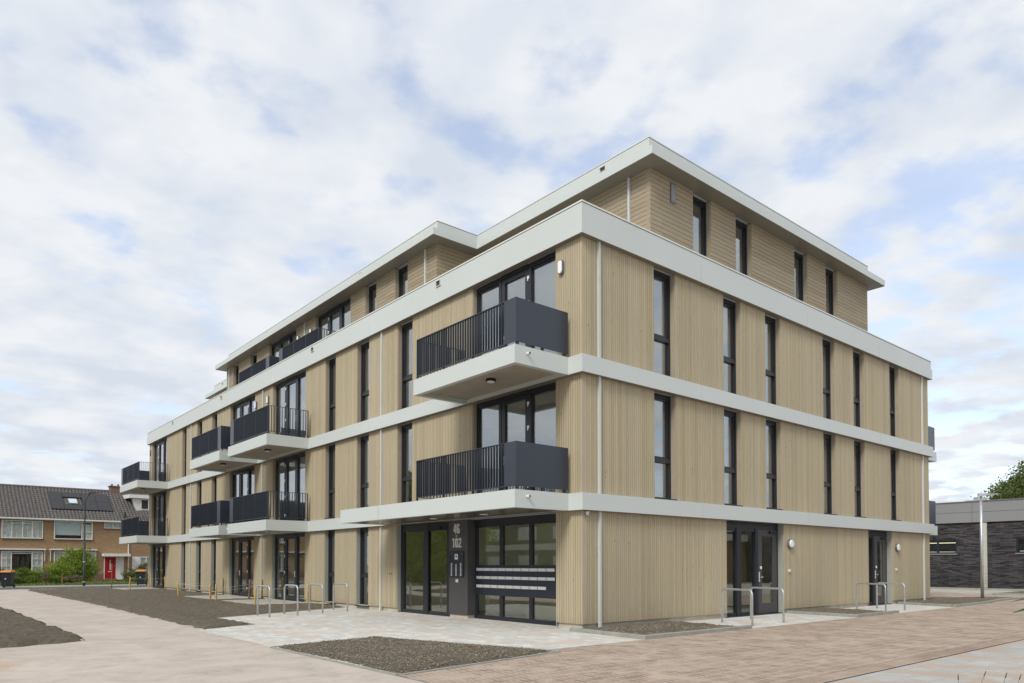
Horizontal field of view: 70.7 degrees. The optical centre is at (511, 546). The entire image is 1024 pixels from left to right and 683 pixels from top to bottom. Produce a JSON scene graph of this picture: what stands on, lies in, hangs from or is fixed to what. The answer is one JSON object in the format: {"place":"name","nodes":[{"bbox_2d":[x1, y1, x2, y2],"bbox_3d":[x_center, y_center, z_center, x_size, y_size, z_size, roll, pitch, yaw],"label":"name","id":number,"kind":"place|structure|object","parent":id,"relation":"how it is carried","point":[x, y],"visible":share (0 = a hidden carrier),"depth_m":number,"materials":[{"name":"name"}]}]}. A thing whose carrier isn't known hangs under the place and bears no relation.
{"place":"outdoors","nodes":[
{"label":"outdoors","id":0,"kind":"place"},
{"bbox_2d":[0,607,81,647],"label":"soil bed","id":1,"kind":"object","parent":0,"point":[18,629],"visible":0.96,"depth_m":14.10,"materials":[{"name":"brown soil"}]},
{"bbox_2d":[63,573,82,582],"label":"tall grass","id":2,"kind":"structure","parent":0,"point":[68,579],"depth_m":50.40,"materials":[{"name":"green plant"}]},
{"bbox_2d":[0,584,147,587],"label":"side pavement","id":3,"kind":"structure","parent":0,"point":[74,585],"depth_m":47.68,"materials":[{"name":"grey concrete"}]},
{"bbox_2d":[0,570,15,587],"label":"wheelie bin","id":4,"kind":"object","parent":3,"relation":"on","point":[7,577],"visible":1,"depth_m":43.22,"materials":[{"name":"plastic"}]},
{"bbox_2d":[83,492,99,585],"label":"street lamp","id":5,"kind":"object","parent":3,"relation":"on","point":[84,550],"visible":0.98,"depth_m":46.77,"materials":[{"name":"grey metal"}]},
{"bbox_2d":[135,570,147,584],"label":"wheelie bin","id":6,"kind":"object","parent":3,"relation":"on","point":[141,575],"visible":0.99,"depth_m":48.31,"materials":[{"name":"plastic"}]},
{"bbox_2d":[0,585,147,589],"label":"side road","id":7,"kind":"structure","parent":0,"point":[71,587],"depth_m":43.69,"materials":[{"name":"grey asphalt"}]},
{"bbox_2d":[28,587,342,629],"bbox_3d":[-14.389,2.137,29.765,6.622,0.131,31.575,1,-2,-40],"label":"soil bed","id":8,"kind":"object","parent":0,"point":[196,603],"visible":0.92,"depth_m":24.49,"materials":[{"name":"brown soil"}]},
{"bbox_2d":[41,589,202,605],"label":"soil clods","id":9,"kind":"object","parent":8,"relation":"on","point":[114,594],"visible":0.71,"depth_m":29.68,"materials":[{"name":"brown soil"}]},
{"bbox_2d":[0,587,425,682],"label":"path","id":10,"kind":"structure","parent":0,"point":[118,646],"depth_m":11.19,"materials":[{"name":"beige concrete"}]},
{"bbox_2d":[185,595,256,598],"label":"paved terrace","id":11,"kind":"structure","parent":10,"relation":"on","point":[222,596],"depth_m":30.87,"materials":[{"name":"grey concrete"}]},
{"bbox_2d":[221,599,305,604],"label":"paved terrace","id":12,"kind":"structure","parent":10,"relation":"on","point":[264,601],"depth_m":26.76,"materials":[{"name":"grey concrete"}]},
{"bbox_2d":[278,636,550,674],"bbox_3d":[-1.661,1.713,12.005,3.536,0.124,4.576,1,-2,-40],"label":"soil bed","id":13,"kind":"object","parent":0,"point":[394,667],"visible":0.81,"depth_m":11.25,"materials":[{"name":"brown soil"}]},
{"bbox_2d":[270,638,560,675],"bbox_3d":[-1.846,1.732,11.864,4.148,0.062,3.456,-1,-2,42],"label":"bed edging","id":14,"kind":"object","parent":13,"relation":"on","point":[355,665],"visible":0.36,"depth_m":10.47,"materials":[{"name":"concrete"}]},
{"bbox_2d":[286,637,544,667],"bbox_3d":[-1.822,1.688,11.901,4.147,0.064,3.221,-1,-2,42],"label":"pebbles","id":15,"kind":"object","parent":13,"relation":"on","point":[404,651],"visible":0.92,"depth_m":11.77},
{"bbox_2d":[0,0,1023,502],"label":"sky","id":16,"kind":"structure","parent":0,"point":[180,179],"materials":[{"name":"white"}]},
{"bbox_2d":[23,585,1020,682],"bbox_3d":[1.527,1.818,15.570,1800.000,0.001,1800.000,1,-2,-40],"label":"ground","id":17,"kind":"structure","parent":0,"point":[427,682],"depth_m":11.13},
{"bbox_2d":[0,484,48,581],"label":"terraced house","id":18,"kind":"structure","parent":17,"relation":"on","point":[24,518],"depth_m":57.47,"materials":[{"name":"brown brick"}]},
{"bbox_2d":[1,520,42,538],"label":"window","id":19,"kind":"structure","parent":18,"relation":"in","point":[10,529],"depth_m":56.95,"materials":[{"name":"white glass"}]},
{"bbox_2d":[1,551,42,572],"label":"window","id":20,"kind":"structure","parent":18,"relation":"in","point":[6,556],"depth_m":57.13,"materials":[{"name":"white glass"}]},
{"bbox_2d":[41,484,130,581],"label":"terraced house","id":21,"kind":"structure","parent":17,"relation":"on","point":[106,513],"depth_m":60.67,"materials":[{"name":"brown brick"}]},
{"bbox_2d":[53,521,92,539],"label":"window","id":22,"kind":"structure","parent":21,"relation":"in","point":[54,521],"depth_m":59.29,"materials":[{"name":"grey glass"}]},
{"bbox_2d":[104,556,116,580],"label":"front door","id":23,"kind":"structure","parent":21,"relation":"in","point":[108,560],"depth_m":60.89,"materials":[{"name":"red paint"}]},
{"bbox_2d":[104,522,120,529],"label":"window","id":24,"kind":"structure","parent":21,"relation":"in","point":[107,525],"depth_m":61.08,"materials":[{"name":"white glass"}]},
{"bbox_2d":[120,493,148,580],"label":"terraced house","id":25,"kind":"structure","parent":17,"relation":"on","point":[136,505],"depth_m":62.92,"materials":[{"name":"brown brick"}]},
{"bbox_2d":[119,136,937,628],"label":"apartment building","id":26,"kind":"structure","parent":17,"relation":"on","point":[649,380],"depth_m":20.88,"materials":[{"name":"wood"}]},
{"bbox_2d":[151,543,165,588],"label":"balcony door set","id":27,"kind":"structure","parent":26,"relation":"in","point":[153,548],"depth_m":42.17,"materials":[{"name":"black glass"}]},
{"bbox_2d":[152,491,165,535],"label":"balcony door set","id":28,"kind":"structure","parent":26,"relation":"in","point":[154,496],"depth_m":42.26,"materials":[{"name":"black glass"}]},
{"bbox_2d":[152,438,166,481],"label":"balcony door set","id":29,"kind":"structure","parent":26,"relation":"in","point":[164,441],"depth_m":42.24,"materials":[{"name":"black glass"}]},
{"bbox_2d":[180,542,185,589],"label":"window","id":30,"kind":"structure","parent":26,"relation":"in","point":[183,543],"depth_m":38.30,"materials":[{"name":"black glass"}]},
{"bbox_2d":[181,486,185,534],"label":"window","id":31,"kind":"structure","parent":26,"relation":"in","point":[183,487],"depth_m":38.37,"materials":[{"name":"black glass"}]},
{"bbox_2d":[182,429,186,476],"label":"window","id":32,"kind":"structure","parent":26,"relation":"in","point":[184,430],"depth_m":38.44,"materials":[{"name":"black glass"}]},
{"bbox_2d":[195,541,200,590],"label":"window","id":33,"kind":"structure","parent":26,"relation":"in","point":[198,543],"depth_m":36.34,"materials":[{"name":"black glass"}]},
{"bbox_2d":[197,481,201,527],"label":"window","id":34,"kind":"structure","parent":26,"relation":"in","point":[199,484],"depth_m":36.43,"materials":[{"name":"black glass"}]},
{"bbox_2d":[211,540,215,592],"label":"window","id":35,"kind":"structure","parent":26,"relation":"in","point":[213,542],"depth_m":34.57,"materials":[{"name":"black glass"}]},
{"bbox_2d":[212,477,216,525],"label":"window","id":36,"kind":"structure","parent":26,"relation":"in","point":[214,480],"depth_m":34.66,"materials":[{"name":"black glass"}]},
{"bbox_2d":[229,537,253,596],"bbox_3d":[-11.721,0.875,31.529,0.221,2.564,3.019,1,-2,-40],"label":"balcony door set","id":37,"kind":"structure","parent":26,"relation":"in","point":[243,539],"depth_m":31.86,"materials":[{"name":"black glass"}]},
{"bbox_2d":[230,466,254,497],"bbox_3d":[-11.721,-2.089,31.601,0.221,2.613,3.019,1,-2,-40],"label":"balcony door set","id":38,"kind":"structure","parent":26,"relation":"in","point":[248,471],"depth_m":31.94,"materials":[{"name":"black glass"}]},
{"bbox_2d":[231,396,254,420],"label":"balcony door set","id":39,"kind":"structure","parent":26,"relation":"in","point":[249,401],"depth_m":31.99,"materials":[{"name":"black glass"}]},
{"bbox_2d":[269,331,295,355],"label":"balcony door set","id":40,"kind":"structure","parent":26,"relation":"in","point":[289,338],"depth_m":32.61,"materials":[{"name":"black glass"}]},
{"bbox_2d":[272,533,305,601],"bbox_3d":[-8.497,0.782,27.702,0.221,2.564,3.089,1,-2,-40],"label":"balcony door set","id":41,"kind":"structure","parent":26,"relation":"in","point":[275,538],"depth_m":28.02,"materials":[{"name":"black metal"}]},
{"bbox_2d":[273,452,304,520],"bbox_3d":[-8.497,-2.181,27.773,0.221,2.613,3.089,1,-2,-40],"label":"balcony door set","id":42,"kind":"structure","parent":26,"relation":"in","point":[297,458],"depth_m":28.08,"materials":[{"name":"black glass"}]},
{"bbox_2d":[273,371,305,436],"bbox_3d":[-8.497,-5.192,27.846,0.221,2.637,3.089,1,-2,-40],"label":"balcony door set","id":43,"kind":"structure","parent":26,"relation":"in","point":[296,379],"depth_m":28.16,"materials":[{"name":"black glass"}]},
{"bbox_2d":[325,444,334,518],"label":"window","id":44,"kind":"structure","parent":26,"relation":"in","point":[329,490],"depth_m":25.30,"materials":[{"name":"black glass"}]},
{"bbox_2d":[325,530,335,603],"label":"window","id":45,"kind":"structure","parent":26,"relation":"in","point":[329,574],"depth_m":25.23,"materials":[{"name":"black glass"}]},
{"bbox_2d":[326,357,335,432],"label":"window","id":46,"kind":"structure","parent":26,"relation":"in","point":[330,405],"depth_m":25.38,"materials":[{"name":"black metal"}]},
{"bbox_2d":[316,298,349,339],"bbox_3d":[-6.994,-8.175,28.524,0.221,2.568,3.039,1,-2,-40],"label":"balcony door set","id":47,"kind":"structure","parent":26,"relation":"in","point":[340,308],"depth_m":28.57,"materials":[{"name":"black metal"}]},
{"bbox_2d":[355,528,368,606],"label":"window","id":48,"kind":"structure","parent":26,"relation":"in","point":[360,575],"depth_m":23.47,"materials":[{"name":"black metal"}]},
{"bbox_2d":[357,435,368,507],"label":"window","id":49,"kind":"structure","parent":26,"relation":"in","point":[361,484],"depth_m":23.54,"materials":[{"name":"black metal"}]},
{"bbox_2d":[357,342,368,422],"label":"window","id":50,"kind":"structure","parent":26,"relation":"in","point":[361,393],"depth_m":23.61,"materials":[{"name":"black metal"}]},
{"bbox_2d":[366,282,376,314],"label":"window","id":51,"kind":"structure","parent":26,"relation":"in","point":[369,291],"depth_m":26.45,"materials":[{"name":"black metal"}]},
{"bbox_2d":[395,265,407,298],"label":"window","id":52,"kind":"structure","parent":26,"relation":"in","point":[398,273],"depth_m":24.84,"materials":[{"name":"black metal"}]},
{"bbox_2d":[398,423,411,502],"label":"window","id":53,"kind":"structure","parent":26,"relation":"in","point":[402,478],"depth_m":21.60,"materials":[{"name":"black metal"}]},
{"bbox_2d":[398,321,412,409],"bbox_3d":[-3.083,-5.354,21.386,0.285,2.625,0.830,1,-2,-40],"label":"window","id":54,"kind":"structure","parent":26,"relation":"in","point":[402,330],"depth_m":21.67,"materials":[{"name":"black metal"}]},
{"bbox_2d":[397,521,449,615],"bbox_3d":[-2.483,0.625,20.563,0.221,2.594,2.639,1,-2,-40],"label":"entrance door","id":55,"kind":"structure","parent":26,"relation":"in","point":[402,530],"depth_m":20.58,"materials":[{"name":"black metal"}]},
{"bbox_2d":[473,382,555,493],"bbox_3d":[0.083,-2.427,17.588,0.221,2.613,3.129,1,-2,-40],"label":"balcony door set","id":56,"kind":"structure","parent":26,"relation":"in","point":[529,395],"depth_m":17.88,"materials":[{"name":"black metal"}]},
{"bbox_2d":[473,251,555,357],"bbox_3d":[0.083,-5.438,17.661,0.221,2.637,3.129,1,-2,-40],"label":"balcony door set","id":57,"kind":"structure","parent":26,"relation":"in","point":[528,270],"depth_m":17.74,"materials":[{"name":"black metal"}]},
{"bbox_2d":[475,513,558,626],"bbox_3d":[0.030,0.556,17.681,0.351,2.593,3.449,1,-2,-40],"label":"entrance window","id":58,"kind":"structure","parent":26,"relation":"in","point":[530,520],"depth_m":17.93,"materials":[{"name":"black metal"}]},
{"bbox_2d":[654,270,674,377],"bbox_3d":[3.657,-5.444,17.680,0.830,2.625,0.285,1,-2,-40],"label":"window","id":59,"kind":"structure","parent":26,"relation":"in","point":[669,300],"depth_m":17.92,"materials":[{"name":"black metal"}]},
{"bbox_2d":[654,393,676,500],"bbox_3d":[3.657,-2.432,17.607,0.830,2.601,0.285,1,-2,-40],"label":"window","id":60,"kind":"structure","parent":26,"relation":"in","point":[669,459],"depth_m":17.85,"materials":[{"name":"black metal"}]},
{"bbox_2d":[693,196,710,258],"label":"window","id":61,"kind":"structure","parent":26,"relation":"in","point":[705,207],"depth_m":20.23,"materials":[{"name":"black metal"}]},
{"bbox_2d":[723,298,739,394],"bbox_3d":[5.871,-5.399,19.544,0.820,2.625,0.285,1,-2,-40],"label":"window","id":62,"kind":"structure","parent":26,"relation":"in","point":[734,361],"depth_m":19.78,"materials":[{"name":"black metal"}]},
{"bbox_2d":[724,409,742,506],"bbox_3d":[5.871,-2.387,19.471,0.820,2.601,0.285,1,-2,-40],"label":"window","id":63,"kind":"structure","parent":26,"relation":"in","point":[735,470],"depth_m":19.71,"materials":[{"name":"black metal"}]},
{"bbox_2d":[736,220,750,276],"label":"window","id":64,"kind":"structure","parent":26,"relation":"in","point":[746,229],"depth_m":21.56,"materials":[{"name":"black metal"}]},
{"bbox_2d":[725,521,783,617],"bbox_3d":[6.705,0.625,20.156,2.910,2.614,0.261,1,-2,-40],"label":"service door","id":65,"kind":"structure","parent":26,"relation":"in","point":[775,531],"depth_m":20.42,"materials":[{"name":"black metal"}]},
{"bbox_2d":[765,315,779,405],"bbox_3d":[7.455,-5.366,20.877,0.820,2.625,0.285,1,-2,-40],"label":"window","id":66,"kind":"structure","parent":26,"relation":"in","point":[774,373],"depth_m":21.12,"materials":[{"name":"black metal"}]},
{"bbox_2d":[766,420,782,509],"bbox_3d":[7.455,-2.355,20.804,0.820,2.601,0.285,1,-2,-40],"label":"window","id":67,"kind":"structure","parent":26,"relation":"in","point":[775,475],"depth_m":21.04,"materials":[{"name":"black metal"}]},
{"bbox_2d":[794,251,806,302],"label":"window","id":68,"kind":"structure","parent":26,"relation":"in","point":[802,259],"depth_m":23.69,"materials":[{"name":"black metal"}]},
{"bbox_2d":[822,339,834,420],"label":"window","id":69,"kind":"structure","parent":26,"relation":"in","point":[829,390],"depth_m":23.27,"materials":[{"name":"black metal"}]},
{"bbox_2d":[823,433,837,514],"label":"window","id":70,"kind":"structure","parent":26,"relation":"in","point":[830,484],"depth_m":23.20,"materials":[{"name":"black metal"}]},
{"bbox_2d":[825,269,836,316],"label":"window","id":71,"kind":"structure","parent":26,"relation":"in","point":[832,275],"depth_m":25.03,"materials":[{"name":"black glass"}]},
{"bbox_2d":[853,352,863,427],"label":"window","id":72,"kind":"structure","parent":26,"relation":"in","point":[859,400],"depth_m":24.61,"materials":[{"name":"black glass"}]},
{"bbox_2d":[854,441,866,517],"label":"window","id":73,"kind":"structure","parent":26,"relation":"in","point":[860,488],"depth_m":24.54,"materials":[{"name":"black glass"}]},
{"bbox_2d":[868,530,891,605],"bbox_3d":[12.755,0.748,25.250,1.890,2.614,0.261,1,-2,-40],"label":"service door","id":74,"kind":"structure","parent":26,"relation":"in","point":[884,537],"depth_m":25.64,"materials":[{"name":"black metal"}]},
{"bbox_2d":[889,366,898,437],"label":"window","id":75,"kind":"structure","parent":26,"relation":"in","point":[894,411],"depth_m":26.43,"materials":[{"name":"black glass"}]},
{"bbox_2d":[890,449,901,520],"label":"window","id":76,"kind":"structure","parent":26,"relation":"in","point":[895,493],"depth_m":26.36,"materials":[{"name":"black glass"}]},
{"bbox_2d":[786,634,1023,682],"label":"street joint","id":77,"kind":"object","parent":17,"relation":"on","point":[912,663],"depth_m":10.45,"materials":[{"name":"grey concrete"}]},
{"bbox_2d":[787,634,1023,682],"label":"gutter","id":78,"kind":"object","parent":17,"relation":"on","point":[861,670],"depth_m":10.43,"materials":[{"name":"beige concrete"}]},
{"bbox_2d":[930,497,1023,588],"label":"brick hall","id":79,"kind":"structure","parent":17,"relation":"on","point":[955,541],"depth_m":42.37,"materials":[{"name":"grey brick"}]},
{"bbox_2d":[930,539,957,554],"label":"window","id":80,"kind":"structure","parent":79,"relation":"in","point":[937,547],"depth_m":44.52,"materials":[{"name":"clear glass"}]},
{"bbox_2d":[1015,538,1023,553],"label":"window","id":81,"kind":"structure","parent":79,"relation":"in","point":[1019,541],"depth_m":41.67,"materials":[{"name":"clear glass"}]},
{"bbox_2d":[930,587,1023,590],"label":"kerb","id":82,"kind":"structure","parent":17,"relation":"on","point":[976,588],"depth_m":39.74,"materials":[{"name":"concrete"}]},
{"bbox_2d":[970,461,1023,499],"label":"broadleaf tree","id":83,"kind":"object","parent":17,"relation":"on","point":[1012,487],"visible":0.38,"depth_m":59.66,"materials":[{"name":"green plant"}]},
{"bbox_2d":[198,603,989,667],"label":"entrance paving","id":84,"kind":"structure","parent":0,"point":[278,629],"depth_m":16.00,"materials":[{"name":"grey concrete"}]},
{"bbox_2d":[257,585,270,617],"bbox_3d":[-6.762,1.528,19.638,0.048,0.944,0.938,1,-2,-39],"label":"bicycle stand","id":85,"kind":"object","parent":84,"relation":"on","point":[258,586],"visible":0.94,"depth_m":19.51,"materials":[{"name":"metal"}]},
{"bbox_2d":[283,584,298,615],"bbox_3d":[-6.250,1.546,20.396,0.048,0.944,0.938,1,-2,-41],"label":"bicycle stand","id":86,"kind":"object","parent":84,"relation":"on","point":[285,585],"visible":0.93,"depth_m":20.15,"materials":[{"name":"metal"}]},
{"bbox_2d":[569,627,640,638],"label":"kerb","id":87,"kind":"structure","parent":84,"relation":"on","point":[610,633],"depth_m":14.46,"materials":[{"name":"concrete"}]},
{"bbox_2d":[641,625,751,639],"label":"kerb","id":88,"kind":"structure","parent":84,"relation":"on","point":[683,633],"depth_m":14.63,"materials":[{"name":"concrete"}]},
{"bbox_2d":[721,588,752,625],"bbox_3d":[5.342,1.469,17.150,0.047,0.943,1.132,1,-1,-22],"label":"bicycle stand","id":89,"kind":"object","parent":84,"relation":"on","point":[723,589],"visible":0.93,"depth_m":17.11,"materials":[{"name":"metal"}]},
{"bbox_2d":[750,587,784,622],"bbox_3d":[6.402,1.492,18.134,0.047,0.943,1.186,1,-2,-23],"label":"bicycle stand","id":90,"kind":"object","parent":84,"relation":"on","point":[783,608],"visible":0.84,"depth_m":17.69,"materials":[{"name":"metal"}]},
{"bbox_2d":[787,611,853,616],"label":"kerb","id":91,"kind":"structure","parent":84,"relation":"on","point":[822,613],"depth_m":20.10,"materials":[{"name":"concrete"}]},
{"bbox_2d":[856,583,886,610],"bbox_3d":[10.989,1.587,22.095,0.048,0.944,1.277,0,-1,-14],"label":"bicycle stand","id":92,"kind":"object","parent":84,"relation":"on","point":[870,584],"visible":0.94,"depth_m":22.07,"materials":[{"name":"metal"}]},
{"bbox_2d":[854,610,898,616],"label":"kerb","id":93,"kind":"structure","parent":84,"relation":"on","point":[876,613],"depth_m":20.10,"materials":[{"name":"concrete"}]},
{"bbox_2d":[876,582,905,609],"bbox_3d":[11.965,1.605,22.805,0.047,0.943,1.037,1,-2,-24],"label":"bicycle stand","id":94,"kind":"object","parent":84,"relation":"on","point":[889,583],"visible":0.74,"depth_m":22.89,"materials":[{"name":"metal"}]},
{"bbox_2d":[898,602,951,606],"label":"kerb","id":95,"kind":"structure","parent":84,"relation":"on","point":[930,604],"depth_m":24.76,"materials":[{"name":"concrete"}]},
{"bbox_2d":[583,621,732,638],"bbox_3d":[3.221,1.801,15.702,3.618,0.142,2.160,1,-2,-40],"label":"soil bed","id":96,"kind":"object","parent":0,"point":[671,628],"visible":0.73,"depth_m":15.62,"materials":[{"name":"brown soil"}]},
{"bbox_2d":[374,592,1023,682],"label":"street","id":97,"kind":"structure","parent":0,"point":[784,653],"depth_m":11.79,"materials":[{"name":"brick"}]},
{"bbox_2d":[952,597,1023,606],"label":"kerb","id":98,"kind":"structure","parent":97,"relation":"on","point":[983,602],"depth_m":25.98,"materials":[{"name":"concrete"}]},
{"bbox_2d":[796,608,881,613],"bbox_3d":[9.637,1.933,21.131,2.871,0.139,2.100,1,-2,-40],"label":"soil bed","id":99,"kind":"object","parent":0,"point":[840,610],"visible":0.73,"depth_m":21.26,"materials":[{"name":"brown soil"}]},
{"bbox_2d":[829,640,1023,682],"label":"pavement","id":100,"kind":"structure","parent":0,"point":[996,663],"depth_m":9.66,"materials":[{"name":"grey concrete"}]},
{"bbox_2d":[896,597,1011,604],"bbox_3d":[17.166,2.101,28.110,9.012,0.141,3.060,1,-2,-40],"label":"soil bed","id":101,"kind":"object","parent":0,"point":[952,602],"visible":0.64,"depth_m":27.34,"materials":[{"name":"brown soil"}]},
{"bbox_2d":[977,493,997,597],"bbox_3d":[19.265,-0.017,29.122,0.760,4.290,0.220,0,-1,11],"label":"street lamp","id":102,"kind":"object","parent":101,"relation":"on","point":[981,553],"visible":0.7,"depth_m":29.14,"materials":[{"name":"metal"}]},
{"bbox_2d":[930,589,1010,593],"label":"paving","id":103,"kind":"structure","parent":0,"point":[962,591],"depth_m":37.38,"materials":[{"name":"grey concrete"}]},
{"label":"garden ground","id":104,"kind":"structure","parent":0,"visible":0},
{"bbox_2d":[120,562,147,581],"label":"wild shrub","id":105,"kind":"object","parent":104,"relation":"on","point":[140,567],"visible":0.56,"depth_m":54.79,"materials":[{"name":"green plant"}]},
{"label":"lawn ground","id":106,"kind":"structure","parent":0,"visible":0},
{"bbox_2d":[13,567,32,583],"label":"round shrub","id":107,"kind":"object","parent":106,"relation":"on","point":[21,573],"visible":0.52,"depth_m":49.62,"materials":[{"name":"green plant"}]},
{"bbox_2d":[27,562,75,582],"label":"hedge","id":108,"kind":"object","parent":106,"relation":"on","point":[58,570],"visible":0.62,"depth_m":51.33,"materials":[{"name":"green plant"}]},
{"bbox_2d":[0,580,147,585],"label":"lawn grass","id":109,"kind":"structure","parent":106,"relation":"on","point":[88,583],"depth_m":49.88,"materials":[{"name":"green plant"}]},
{"bbox_2d":[47,546,101,580],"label":"shrub","id":110,"kind":"object","parent":106,"relation":"on","point":[76,562],"visible":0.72,"depth_m":53.58,"materials":[{"name":"green plant"}]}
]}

